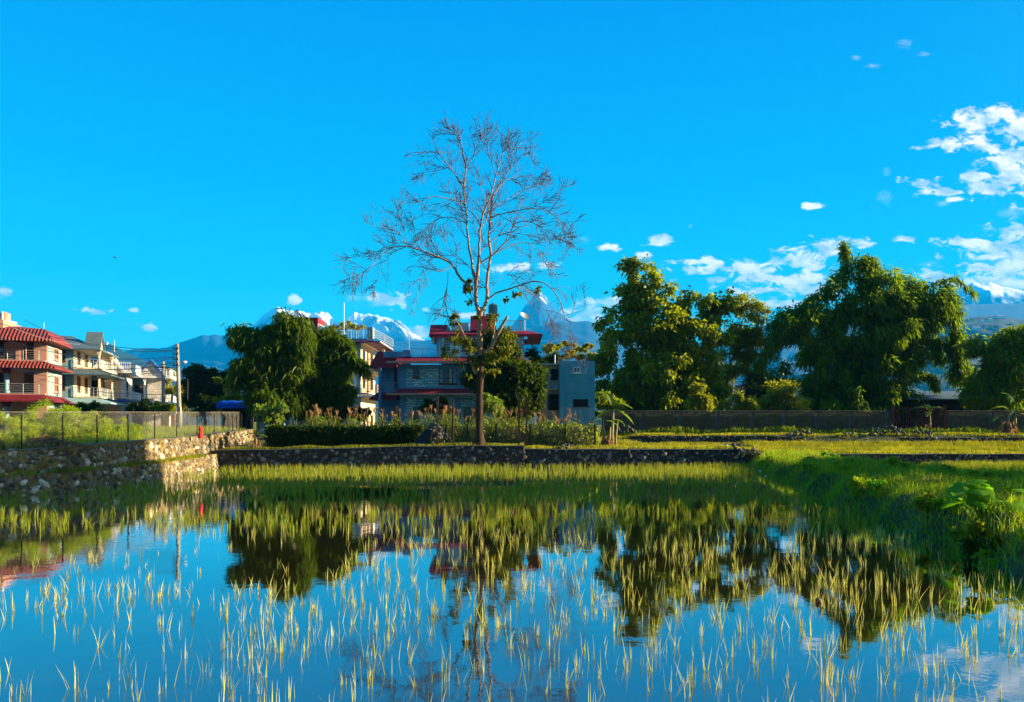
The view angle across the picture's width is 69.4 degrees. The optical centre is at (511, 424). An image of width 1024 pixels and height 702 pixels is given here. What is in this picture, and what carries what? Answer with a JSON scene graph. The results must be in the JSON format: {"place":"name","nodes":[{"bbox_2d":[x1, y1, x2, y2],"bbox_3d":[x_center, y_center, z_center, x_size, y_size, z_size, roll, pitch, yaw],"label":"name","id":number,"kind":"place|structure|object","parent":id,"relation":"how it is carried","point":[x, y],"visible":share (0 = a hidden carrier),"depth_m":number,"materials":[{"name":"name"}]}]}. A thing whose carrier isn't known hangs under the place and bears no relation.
{"place":"outdoors","nodes":[
{"label":"outdoors","id":0,"kind":"place"},
{"bbox_2d":[0,316,72,428],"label":"house","id":1,"kind":"structure","parent":0,"point":[21,391],"depth_m":65.94,"materials":[{"name":"salmon painted plaster"},{"name":"red roof tile"},{"name":"white paint"}]},
{"bbox_2d":[24,372,33,391],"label":"door","id":2,"kind":"structure","parent":1,"relation":"in","point":[28,378],"depth_m":66.99,"materials":[{"name":"brown wood"}]},
{"bbox_2d":[24,342,33,359],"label":"door","id":3,"kind":"structure","parent":1,"relation":"in","point":[31,344],"depth_m":66.99,"materials":[{"name":"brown wood"}]},
{"bbox_2d":[0,424,244,449],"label":"grass","id":4,"kind":"structure","parent":0,"point":[139,435],"depth_m":37.28,"materials":[{"name":"green plant"}]},
{"bbox_2d":[252,307,423,341],"bbox_3d":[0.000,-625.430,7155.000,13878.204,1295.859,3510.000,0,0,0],"label":"snow mountains","id":5,"kind":"structure","parent":0,"point":[396,330],"depth_m":7778.32,"materials":[{"name":"white snow"}]},
{"bbox_2d":[369,303,542,434],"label":"stone clad house","id":6,"kind":"structure","parent":0,"point":[405,386],"depth_m":67.00,"materials":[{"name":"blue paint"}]},
{"bbox_2d":[438,368,457,384],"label":"window","id":7,"kind":"structure","parent":6,"relation":"in","point":[446,375],"depth_m":66.96,"materials":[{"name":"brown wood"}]},
{"bbox_2d":[464,407,475,425],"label":"window","id":8,"kind":"structure","parent":6,"relation":"in","point":[467,410],"depth_m":66.97,"materials":[{"name":"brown wood"}]},
{"bbox_2d":[0,465,1023,701],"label":"water","id":9,"kind":"structure","parent":0,"point":[31,641],"depth_m":10.46,"materials":[{"name":"blue liquid"}]},
{"bbox_2d":[0,461,895,530],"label":"rice plants","id":10,"kind":"object","parent":9,"relation":"on","point":[651,470],"visible":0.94,"depth_m":26.75,"materials":[{"name":"green plant"}]},
{"bbox_2d":[0,520,1023,636],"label":"rice plants","id":11,"kind":"object","parent":9,"relation":"on","point":[498,624],"visible":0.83,"depth_m":11.16,"materials":[{"name":"green plant"}]},
{"bbox_2d":[0,0,1023,350],"label":"sky","id":12,"kind":"structure","parent":0,"point":[223,152],"materials":[{"name":"blue"}]},
{"bbox_2d":[1,425,1023,574],"bbox_3d":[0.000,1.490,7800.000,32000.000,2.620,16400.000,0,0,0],"label":"ground","id":13,"kind":"structure","parent":0,"point":[1012,563],"depth_m":21.00,"materials":[{"name":"green plant"}]},
{"bbox_2d":[0,427,26,449],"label":"feathery shrub","id":14,"kind":"object","parent":13,"relation":"on","point":[8,439],"visible":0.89,"depth_m":27.16,"materials":[{"name":"green plant"}]},
{"bbox_2d":[0,408,42,439],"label":"feathery shrub","id":15,"kind":"object","parent":13,"relation":"on","point":[9,421],"visible":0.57,"depth_m":29.73,"materials":[{"name":"green plant"}]},
{"bbox_2d":[22,397,76,434],"bbox_3d":[-21.460,-0.181,33.996,2.678,2.271,2.356,0,0,0],"label":"feathery shrub","id":16,"kind":"object","parent":13,"relation":"on","point":[48,411],"visible":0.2,"depth_m":33.47,"materials":[{"name":"green plant"}]},
{"bbox_2d":[11,434,100,455],"bbox_3d":[-18.043,0.765,28.491,4.472,0.909,2.288,0,0,0],"label":"shrub","id":17,"kind":"object","parent":13,"relation":"on","point":[70,444],"visible":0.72,"depth_m":28.23,"materials":[{"name":"green plant"}]},
{"bbox_2d":[39,403,105,439],"bbox_3d":[-19.552,-0.019,32.947,2.582,1.947,2.520,0,0,0],"label":"feathery shrub","id":18,"kind":"object","parent":13,"relation":"on","point":[64,410],"visible":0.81,"depth_m":32.57,"materials":[{"name":"green plant"}]},
{"bbox_2d":[43,323,127,419],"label":"house","id":19,"kind":"structure","parent":13,"relation":"on","point":[75,395],"depth_m":76.03,"materials":[{"name":"beige paint"}]},
{"bbox_2d":[68,400,109,420],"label":"bush","id":20,"kind":"object","parent":13,"relation":"on","point":[85,407],"visible":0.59,"depth_m":59.62,"materials":[{"name":"green plant"}]},
{"bbox_2d":[75,410,118,438],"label":"feathery shrub","id":21,"kind":"object","parent":13,"relation":"on","point":[87,417],"visible":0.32,"depth_m":33.71,"materials":[{"name":"green plant"}]},
{"bbox_2d":[0,454,218,496],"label":"stone footing","id":22,"kind":"object","parent":13,"relation":"on","point":[32,484],"visible":0.59,"depth_m":29.12,"materials":[{"name":"beige stone"}]},
{"bbox_2d":[0,453,206,476],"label":"weeds","id":23,"kind":"object","parent":22,"relation":"on","point":[147,462],"visible":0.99,"depth_m":30.58,"materials":[{"name":"green plant"}]},
{"bbox_2d":[102,416,126,435],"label":"feathery shrub","id":24,"kind":"object","parent":13,"relation":"on","point":[123,420],"visible":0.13,"depth_m":38.14,"materials":[{"name":"green plant"}]},
{"bbox_2d":[92,352,141,425],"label":"house","id":25,"kind":"structure","parent":13,"relation":"on","point":[125,388],"depth_m":84.14,"materials":[{"name":"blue paint"}]},
{"bbox_2d":[0,429,258,474],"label":"stone wall","id":26,"kind":"structure","parent":13,"relation":"on","point":[32,459],"depth_m":31.11,"materials":[{"name":"stone"}]},
{"bbox_2d":[0,412,241,448],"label":"chain link fence","id":27,"kind":"object","parent":26,"relation":"on","point":[96,428],"visible":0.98,"depth_m":33.58,"materials":[{"name":"metal"}]},
{"bbox_2d":[119,422,153,432],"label":"feathery shrub","id":28,"kind":"object","parent":13,"relation":"on","point":[138,426],"visible":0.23,"depth_m":40.13,"materials":[{"name":"green plant"}]},
{"bbox_2d":[125,398,160,425],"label":"bush","id":29,"kind":"object","parent":13,"relation":"on","point":[138,407],"visible":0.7,"depth_m":63.61,"materials":[{"name":"green plant"}]},
{"bbox_2d":[121,359,176,426],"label":"house","id":30,"kind":"structure","parent":13,"relation":"on","point":[150,383],"depth_m":92.97,"materials":[{"name":"blue paint"}]},
{"bbox_2d":[148,402,176,425],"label":"bush","id":31,"kind":"object","parent":13,"relation":"on","point":[162,408],"visible":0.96,"depth_m":55.52,"materials":[{"name":"green plant"}]},
{"bbox_2d":[155,361,169,425],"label":"utility pole","id":32,"kind":"object","parent":13,"relation":"on","point":[163,386],"visible":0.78,"depth_m":69.87,"materials":[{"name":"concrete"}]},
{"bbox_2d":[165,368,175,401],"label":"dry tree","id":33,"kind":"object","parent":13,"relation":"on","point":[168,390],"visible":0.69,"depth_m":95.60,"materials":[{"name":"green plant"}]},
{"bbox_2d":[171,343,186,427],"bbox_3d":[-22.308,-2.244,49.837,1.250,6.497,0.547,0,0,21],"label":"utility pole","id":34,"kind":"object","parent":13,"relation":"on","point":[178,386],"visible":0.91,"depth_m":49.89,"materials":[{"name":"concrete"}]},
{"bbox_2d":[0,323,173,350],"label":"power cable","id":35,"kind":"object","parent":34,"relation":"attached to","point":[90,343],"visible":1,"depth_m":53.49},
{"bbox_2d":[10,352,171,369],"bbox_3d":[-32.493,-5.069,55.951,22.968,2.174,0.040,0,0,32],"label":"power cable","id":36,"kind":"object","parent":34,"relation":"attached to","point":[97,369],"visible":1,"depth_m":54.72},
{"bbox_2d":[12,368,174,378],"bbox_3d":[-32.325,-4.037,55.950,22.683,1.219,0.040,0,0,32],"label":"power cable","id":37,"kind":"object","parent":34,"relation":"attached to","point":[95,378],"visible":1,"depth_m":55.32,"materials":[{"name":"rubber"}]},
{"bbox_2d":[25,320,167,351],"bbox_3d":[-32.483,-7.046,56.952,24.066,4.153,0.040,0,0,36],"label":"power cable","id":38,"kind":"object","parent":34,"relation":"attached to","point":[104,347],"visible":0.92,"depth_m":55.19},
{"bbox_2d":[172,383,200,424],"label":"pale tree","id":39,"kind":"object","parent":13,"relation":"on","point":[183,405],"visible":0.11,"depth_m":93.96,"materials":[{"name":"green plant"}]},
{"bbox_2d":[183,393,220,426],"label":"round tree","id":40,"kind":"object","parent":13,"relation":"on","point":[207,403],"visible":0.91,"depth_m":65.42,"materials":[{"name":"green plant"}]},
{"bbox_2d":[180,363,228,425],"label":"round tree","id":41,"kind":"object","parent":13,"relation":"on","point":[199,378],"visible":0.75,"depth_m":84.29,"materials":[{"name":"green plant"}]},
{"bbox_2d":[211,376,243,419],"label":"airy tree","id":42,"kind":"object","parent":13,"relation":"on","point":[229,395],"visible":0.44,"depth_m":71.38,"materials":[{"name":"green plant"}]},
{"bbox_2d":[216,400,253,428],"bbox_3d":[-22.801,-0.340,60.950,2.520,3.480,1.830,0,0,-3],"label":"tarpaulin shelter","id":43,"kind":"object","parent":13,"relation":"on","point":[232,406],"visible":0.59,"depth_m":61.33,"materials":[{"name":"blue plastic"}]},
{"bbox_2d":[245,422,266,447],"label":"banana plant","id":44,"kind":"object","parent":13,"relation":"on","point":[255,441],"visible":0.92,"depth_m":45.31,"materials":[{"name":"green plant"}]},
{"bbox_2d":[240,384,285,431],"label":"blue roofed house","id":45,"kind":"structure","parent":13,"relation":"on","point":[260,427],"depth_m":81.02,"materials":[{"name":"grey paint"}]},
{"bbox_2d":[253,399,289,426],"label":"leafy shrub","id":46,"kind":"object","parent":13,"relation":"on","point":[276,412],"visible":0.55,"depth_m":48.31,"materials":[{"name":"green plant"}]},
{"bbox_2d":[220,306,327,425],"bbox_3d":[-18.582,-4.154,58.352,8.107,10.332,6.579,0,0,0],"label":"bamboo clump","id":47,"kind":"object","parent":13,"relation":"on","point":[272,367],"visible":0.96,"depth_m":57.09,"materials":[{"name":"green plant"}]},
{"bbox_2d":[295,323,374,424],"bbox_3d":[-14.602,-3.595,59.855,7.705,9.285,4.880,0,0,0],"label":"bamboo clump","id":48,"kind":"object","parent":13,"relation":"on","point":[334,388],"visible":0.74,"depth_m":59.13,"materials":[{"name":"green plant"}]},
{"bbox_2d":[287,309,393,426],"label":"tall house","id":49,"kind":"structure","parent":13,"relation":"on","point":[368,347],"depth_m":86.16,"materials":[{"name":"white paint"}]},
{"bbox_2d":[326,320,365,331],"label":"roof vine","id":50,"kind":"object","parent":49,"relation":"attached to","point":[348,322],"visible":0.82,"depth_m":86.87,"materials":[{"name":"green plant"}]},
{"bbox_2d":[263,421,425,447],"bbox_3d":[-10.596,0.798,46.886,10.342,2.096,1.763,0,0,0],"label":"vine hedge","id":51,"kind":"object","parent":13,"relation":"on","point":[328,434],"visible":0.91,"depth_m":46.73,"materials":[{"name":"green plant"}]},
{"bbox_2d":[337,406,372,422],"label":"bush","id":52,"kind":"object","parent":13,"relation":"on","point":[345,411],"visible":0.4,"depth_m":59.36,"materials":[{"name":"green plant"}]},
{"bbox_2d":[413,427,430,445],"bbox_3d":[-5.601,0.698,45.995,1.169,1.255,1.724,0,0,-34],"label":"dark net","id":53,"kind":"object","parent":13,"relation":"on","point":[423,437],"visible":0.87,"depth_m":45.74,"materials":[{"name":"fabric"}]},
{"bbox_2d":[418,395,450,420],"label":"bush","id":54,"kind":"object","parent":13,"relation":"on","point":[428,402],"visible":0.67,"depth_m":59.67,"materials":[{"name":"green plant"}]},
{"bbox_2d":[436,397,437,443],"bbox_3d":[-4.602,-0.179,45.500,0.150,3.088,0.150,0,0,0],"label":"iron post","id":55,"kind":"object","parent":13,"relation":"on","point":[436,420],"visible":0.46,"depth_m":45.45,"materials":[{"name":"metal"}]},
{"bbox_2d":[452,400,453,443],"bbox_3d":[-3.698,-0.090,46.200,0.150,2.918,0.150,0,0,0],"label":"iron post","id":56,"kind":"object","parent":13,"relation":"on","point":[452,421],"visible":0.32,"depth_m":46.15,"materials":[{"name":"metal"}]},
{"bbox_2d":[332,109,595,444],"bbox_3d":[-2.923,-9.106,45.186,15.933,21.216,6.516,0,0,-5],"label":"bare tree","id":57,"kind":"object","parent":13,"relation":"on","point":[479,370],"visible":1,"depth_m":45.21,"materials":[{"name":"brown plant"}]},
{"bbox_2d":[217,445,747,466],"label":"stone wall","id":58,"kind":"structure","parent":13,"relation":"on","point":[461,455],"depth_m":44.51,"materials":[{"name":"stone"}]},
{"bbox_2d":[218,442,535,449],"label":"grass","id":59,"kind":"structure","parent":58,"relation":"on","point":[368,445],"depth_m":45.06,"materials":[{"name":"plant"}]},
{"bbox_2d":[483,392,505,422],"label":"bush","id":60,"kind":"object","parent":13,"relation":"on","point":[489,403],"visible":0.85,"depth_m":51.64,"materials":[{"name":"green plant"}]},
{"bbox_2d":[456,325,550,426],"bbox_3d":[-0.823,-3.748,60.071,7.860,9.304,4.962,0,0,14],"label":"dark tree","id":61,"kind":"object","parent":13,"relation":"on","point":[512,380],"visible":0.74,"depth_m":59.07,"materials":[{"name":"green plant"}]},
{"bbox_2d":[424,424,595,446],"bbox_3d":[-0.133,0.775,48.600,11.308,1.650,0.080,0,0,0],"label":"garden fence","id":62,"kind":"object","parent":13,"relation":"on","point":[496,427],"visible":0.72,"depth_m":48.56,"materials":[{"name":"metal"}]},
{"bbox_2d":[518,395,519,444],"bbox_3d":[0.420,-0.229,45.700,0.150,3.250,0.150,0,0,0],"label":"iron post","id":63,"kind":"object","parent":13,"relation":"on","point":[519,419],"visible":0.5,"depth_m":45.65,"materials":[{"name":"metal"}]},
{"bbox_2d":[454,422,600,446],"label":"bean vines","id":64,"kind":"object","parent":13,"relation":"on","point":[587,432],"visible":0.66,"depth_m":49.26,"materials":[{"name":"green plant"}]},
{"bbox_2d":[524,344,561,415],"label":"dark tree","id":65,"kind":"object","parent":13,"relation":"on","point":[534,355],"visible":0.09,"depth_m":71.67,"materials":[{"name":"green plant"}]},
{"bbox_2d":[537,355,594,435],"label":"concrete house","id":66,"kind":"structure","parent":13,"relation":"on","point":[574,390],"depth_m":64.00,"materials":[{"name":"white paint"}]},
{"bbox_2d":[548,394,557,409],"bbox_3d":[3.619,-1.973,64.759,0.900,1.385,0.077,0,0,0],"label":"door","id":67,"kind":"structure","parent":66,"relation":"in","point":[552,398],"depth_m":64.72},
{"bbox_2d":[573,399,588,406],"bbox_3d":[5.944,-1.881,63.930,1.410,0.668,0.140,0,0,0],"label":"window","id":68,"kind":"structure","parent":66,"relation":"in","point":[576,402],"depth_m":63.97,"materials":[{"name":"glass"}]},
{"bbox_2d":[541,340,604,360],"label":"umbrella tree","id":69,"kind":"object","parent":13,"relation":"on","point":[577,348],"visible":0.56,"depth_m":79.73,"materials":[{"name":"green plant"}]},
{"bbox_2d":[588,393,632,445],"bbox_3d":[6.655,0.075,50.127,3.292,4.574,1.576,0,0,5],"label":"banana plant","id":70,"kind":"object","parent":13,"relation":"on","point":[609,439],"visible":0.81,"depth_m":49.97,"materials":[{"name":"green plant"}]},
{"bbox_2d":[595,389,628,418],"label":"bush","id":71,"kind":"object","parent":13,"relation":"on","point":[602,403],"visible":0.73,"depth_m":65.59,"materials":[{"name":"green plant"}]},
{"bbox_2d":[587,254,739,411],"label":"broadleaf tree","id":72,"kind":"object","parent":13,"relation":"on","point":[669,371],"visible":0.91,"depth_m":72.62,"materials":[{"name":"green plant"}]},
{"bbox_2d":[682,381,717,411],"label":"bush","id":73,"kind":"object","parent":13,"relation":"on","point":[703,402],"visible":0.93,"depth_m":65.66,"materials":[{"name":"green plant"}]},
{"bbox_2d":[630,435,803,442],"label":"stone wall","id":74,"kind":"structure","parent":13,"relation":"on","point":[671,438],"depth_m":57.28,"materials":[{"name":"grey stone"}]},
{"bbox_2d":[711,390,761,411],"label":"bush","id":75,"kind":"object","parent":13,"relation":"on","point":[750,404],"visible":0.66,"depth_m":67.30,"materials":[{"name":"green plant"}]},
{"bbox_2d":[704,290,771,410],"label":"slim tree","id":76,"kind":"object","parent":13,"relation":"on","point":[748,341],"visible":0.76,"depth_m":77.54,"materials":[{"name":"green plant"}]},
{"bbox_2d":[602,411,889,435],"bbox_3d":[19.507,0.058,61.625,24.050,2.484,0.350,0,0,0],"label":"panel fence","id":77,"kind":"object","parent":13,"relation":"on","point":[645,421],"visible":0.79,"depth_m":61.62,"materials":[{"name":"concrete"}]},
{"bbox_2d":[734,371,773,407],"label":"bush","id":78,"kind":"object","parent":13,"relation":"on","point":[752,385],"visible":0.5,"depth_m":71.53,"materials":[{"name":"green plant"}]},
{"bbox_2d":[520,431,1023,453],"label":"grass","id":79,"kind":"structure","parent":13,"relation":"on","point":[628,443],"depth_m":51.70,"materials":[{"name":"green plant"}]},
{"bbox_2d":[764,353,798,399],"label":"bush","id":80,"kind":"object","parent":13,"relation":"on","point":[784,370],"visible":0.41,"depth_m":75.68,"materials":[{"name":"plant"}]},
{"bbox_2d":[758,373,812,411],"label":"bush","id":81,"kind":"object","parent":13,"relation":"on","point":[773,400],"visible":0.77,"depth_m":69.11,"materials":[{"name":"green plant"}]},
{"bbox_2d":[800,461,818,471],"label":"weed clump","id":82,"kind":"object","parent":13,"relation":"on","point":[805,464],"visible":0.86,"depth_m":31.47,"materials":[{"name":"green plant"}]},
{"bbox_2d":[599,425,1023,436],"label":"weeds","id":83,"kind":"object","parent":13,"relation":"on","point":[789,430],"visible":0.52,"depth_m":61.04,"materials":[{"name":"green plant"}]},
{"bbox_2d":[847,476,877,499],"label":"weed clump","id":84,"kind":"object","parent":13,"relation":"on","point":[856,486],"visible":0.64,"depth_m":22.11,"materials":[{"name":"green plant"}]},
{"bbox_2d":[750,240,978,424],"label":"giant bamboo","id":85,"kind":"object","parent":13,"relation":"on","point":[891,340],"visible":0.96,"depth_m":74.21,"materials":[{"name":"green plant"}]},
{"bbox_2d":[866,478,888,496],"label":"weed clump","id":86,"kind":"object","parent":13,"relation":"on","point":[880,483],"visible":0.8,"depth_m":21.31,"materials":[{"name":"green plant"}]},
{"bbox_2d":[747,447,1023,575],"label":"grass","id":87,"kind":"structure","parent":13,"relation":"on","point":[927,469],"depth_m":22.25,"materials":[{"name":"green plant"}]},
{"bbox_2d":[884,401,942,428],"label":"bush","id":88,"kind":"object","parent":13,"relation":"on","point":[918,404],"visible":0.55,"depth_m":67.45,"materials":[{"name":"green plant"}]},
{"bbox_2d":[891,405,945,431],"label":"iron gate","id":89,"kind":"structure","parent":13,"relation":"on","point":[921,421],"depth_m":61.48,"materials":[{"name":"metal"}]},
{"bbox_2d":[911,491,937,513],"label":"weed clump","id":90,"kind":"object","parent":13,"relation":"on","point":[919,501],"visible":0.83,"depth_m":17.06,"materials":[{"name":"green plant"}]},
{"bbox_2d":[827,453,1023,463],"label":"stone wall","id":91,"kind":"structure","parent":13,"relation":"on","point":[916,458],"depth_m":46.67,"materials":[{"name":"stone"}]},
{"bbox_2d":[909,404,942,429],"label":"banana plant","id":92,"kind":"object","parent":13,"relation":"on","point":[927,405],"visible":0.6,"depth_m":65.99,"materials":[{"name":"green plant"}]},
{"bbox_2d":[890,391,980,430],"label":"tin shed","id":93,"kind":"structure","parent":13,"relation":"on","point":[952,405],"depth_m":74.00,"materials":[{"name":"grey metal"}]},
{"bbox_2d":[931,496,967,512],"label":"weed clump","id":94,"kind":"object","parent":13,"relation":"on","point":[939,502],"visible":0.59,"depth_m":16.61,"materials":[{"name":"green plant"}]},
{"bbox_2d":[946,524,965,545],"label":"weed clump","id":95,"kind":"object","parent":13,"relation":"on","point":[954,529],"visible":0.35,"depth_m":14.99,"materials":[{"name":"green plant"}]},
{"bbox_2d":[900,437,1023,443],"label":"stone wall","id":96,"kind":"structure","parent":13,"relation":"on","point":[981,440],"depth_m":56.85,"materials":[{"name":"stone"}]},
{"bbox_2d":[962,517,989,540],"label":"weed clump","id":97,"kind":"object","parent":13,"relation":"on","point":[975,525],"visible":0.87,"depth_m":14.12,"materials":[{"name":"green plant"}]},
{"bbox_2d":[969,470,993,478],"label":"weed clump","id":98,"kind":"object","parent":13,"relation":"on","point":[986,473],"visible":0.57,"depth_m":23.88,"materials":[{"name":"green plant"}]},
{"bbox_2d":[941,479,1023,519],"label":"taro plant","id":99,"kind":"object","parent":13,"relation":"on","point":[978,493],"visible":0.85,"depth_m":14.67,"materials":[{"name":"green plant"}]},
{"bbox_2d":[969,547,996,564],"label":"weed clump","id":100,"kind":"object","parent":13,"relation":"on","point":[985,552],"visible":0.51,"depth_m":13.52,"materials":[{"name":"green plant"}]},
{"bbox_2d":[958,529,1009,558],"bbox_3d":[8.824,2.291,13.961,0.921,0.689,0.967,0,0,0],"label":"weed clump","id":101,"kind":"object","parent":13,"relation":"on","point":[970,546],"visible":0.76,"depth_m":13.84,"materials":[{"name":"green plant"}]},
{"bbox_2d":[946,411,1023,431],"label":"panel fence","id":102,"kind":"object","parent":13,"relation":"on","point":[974,420],"visible":0.61,"depth_m":61.62,"materials":[{"name":"concrete"}]},
{"bbox_2d":[953,324,1023,411],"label":"bamboo clump","id":103,"kind":"object","parent":13,"relation":"on","point":[996,377],"visible":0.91,"depth_m":69.07,"materials":[{"name":"green plant"}]},
{"bbox_2d":[989,393,1023,434],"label":"banana plant","id":104,"kind":"object","parent":13,"relation":"on","point":[1006,427],"visible":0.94,"depth_m":58.99,"materials":[{"name":"green plant"}]},
{"bbox_2d":[93,316,1023,424],"bbox_3d":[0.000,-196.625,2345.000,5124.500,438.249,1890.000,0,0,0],"label":"hills","id":105,"kind":"structure","parent":0,"point":[996,324],"depth_m":2488.82,"materials":[{"name":"green plant"}]},
{"bbox_2d":[123,303,1023,385],"bbox_3d":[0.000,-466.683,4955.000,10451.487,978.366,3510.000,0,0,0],"label":"hills","id":106,"kind":"structure","parent":0,"point":[207,351],"depth_m":5394.06,"materials":[{"name":"blue stone"}]},
{"bbox_2d":[511,282,1023,329],"bbox_3d":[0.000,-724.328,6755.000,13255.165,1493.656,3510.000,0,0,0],"label":"snow mountains","id":107,"kind":"structure","parent":0,"point":[990,293],"depth_m":7282.35,"materials":[{"name":"white snow"}]},
{"label":"water","id":108,"kind":"structure","parent":0,"visible":0},
{"bbox_2d":[919,459,1023,471],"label":"rice plants","id":109,"kind":"object","parent":108,"relation":"in","point":[973,463],"visible":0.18,"depth_m":43.41,"materials":[{"name":"plant"}]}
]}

